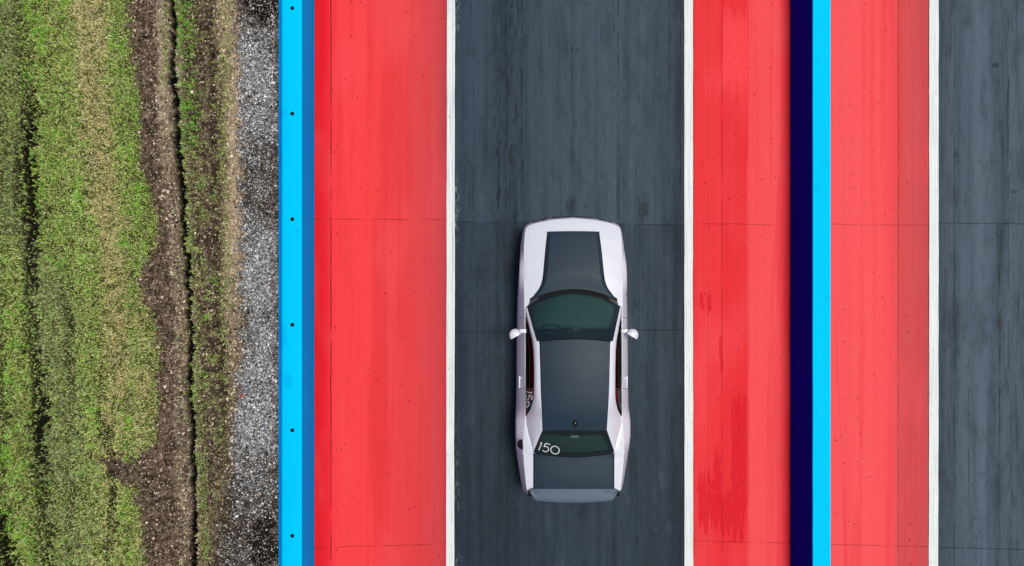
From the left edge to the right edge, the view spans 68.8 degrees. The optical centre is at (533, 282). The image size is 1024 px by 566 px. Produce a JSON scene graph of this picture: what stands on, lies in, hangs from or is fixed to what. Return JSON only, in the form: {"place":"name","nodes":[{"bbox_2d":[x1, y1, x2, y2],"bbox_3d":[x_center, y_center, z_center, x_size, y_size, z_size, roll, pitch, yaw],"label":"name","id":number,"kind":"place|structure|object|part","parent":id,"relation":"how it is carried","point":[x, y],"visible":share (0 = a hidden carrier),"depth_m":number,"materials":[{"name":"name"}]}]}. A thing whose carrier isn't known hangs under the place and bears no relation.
{"place":"outdoors","nodes":[
{"label":"outdoors","id":0,"kind":"place"},
{"bbox_2d":[0,0,278,565],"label":"ground verge","id":1,"kind":"structure","parent":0,"point":[43,420],"depth_m":13.99,"materials":[{"name":"green plant"}]},
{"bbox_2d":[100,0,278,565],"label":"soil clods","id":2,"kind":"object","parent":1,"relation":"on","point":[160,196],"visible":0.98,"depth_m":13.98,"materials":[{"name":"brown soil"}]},
{"bbox_2d":[208,0,278,565],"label":"gravel","id":3,"kind":"structure","parent":0,"point":[268,77],"depth_m":13.99,"materials":[{"name":"grey gravel"}]},
{"bbox_2d":[314,0,446,565],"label":"red runoff","id":4,"kind":"structure","parent":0,"point":[380,276],"depth_m":14.00,"materials":[{"name":"paint"}]},
{"bbox_2d":[454,0,684,565],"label":"track lane","id":5,"kind":"structure","parent":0,"point":[569,108],"depth_m":14.00,"materials":[{"name":"grey asphalt"}]},
{"bbox_2d":[446,0,454,565],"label":"road marking","id":6,"kind":"object","parent":5,"relation":"on","point":[450,325],"visible":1,"depth_m":14.00,"materials":[{"name":"white paint"}]},
{"bbox_2d":[509,216,637,502],"bbox_3d":[0.703,1.321,13.272,2.243,1.457,5.070,0,90,0],"label":"muscle car","id":7,"kind":"object","parent":5,"relation":"on","point":[572,421],"visible":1,"depth_m":12.96,"materials":[{"name":"white paint"}]},
{"bbox_3d":[-0.142,1.214,13.248,0.325,1.125,1.374,0,90,0],"label":"door","id":8,"kind":"part","parent":7,"relation":"part of","materials":[{"name":"white paint"}]},
{"bbox_3d":[-0.058,2.056,12.862,0.152,0.313,0.460,0,90,0],"label":"quarter window","id":9,"kind":"part","parent":7,"relation":"part of","materials":[{"name":"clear glass"}]},
{"bbox_3d":[0.703,2.756,12.806,1.405,0.262,0.483,0,90,0],"label":"rear window","id":10,"kind":"part","parent":7,"relation":"part of","materials":[{"name":"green glass"}]},
{"bbox_3d":[1.463,2.056,12.862,0.152,0.313,0.460,0,90,0],"label":"quarter window","id":11,"kind":"part","parent":7,"relation":"part of","materials":[{"name":"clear glass"}]},
{"bbox_3d":[1.548,1.214,13.248,0.325,1.125,1.374,0,90,0],"label":"door","id":12,"kind":"part","parent":7,"relation":"part of","materials":[{"name":"white paint"}]},
{"bbox_2d":[684,0,692,565],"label":"road marking","id":13,"kind":"object","parent":5,"relation":"on","point":[688,172],"visible":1,"depth_m":14.00,"materials":[{"name":"white paint"}]},
{"bbox_2d":[693,0,790,565],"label":"red runoff","id":14,"kind":"structure","parent":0,"point":[741,282],"depth_m":14.00,"materials":[{"name":"paint"}]},
{"bbox_2d":[791,0,830,565],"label":"concrete barrier","id":15,"kind":"object","parent":14,"relation":"on","point":[810,282],"visible":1,"depth_m":13.30,"materials":[{"name":"blue paint"}]},
{"bbox_2d":[831,0,928,565],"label":"red runoff","id":16,"kind":"structure","parent":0,"point":[879,282],"depth_m":14.00,"materials":[{"name":"red paint"}]},
{"bbox_2d":[938,0,1023,565],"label":"track lane","id":17,"kind":"structure","parent":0,"point":[981,309],"depth_m":14.00,"materials":[{"name":"grey asphalt"}]},
{"bbox_2d":[929,0,938,565],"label":"road marking","id":18,"kind":"object","parent":17,"relation":"on","point":[933,251],"visible":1,"depth_m":14.00,"materials":[{"name":"white paint"}]},
{"label":"ground","id":19,"kind":"structure","parent":0,"visible":0},
{"bbox_2d":[278,0,314,565],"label":"concrete barrier","id":20,"kind":"object","parent":19,"relation":"on","point":[296,254],"visible":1,"depth_m":13.40,"materials":[{"name":"blue paint"}]}
]}

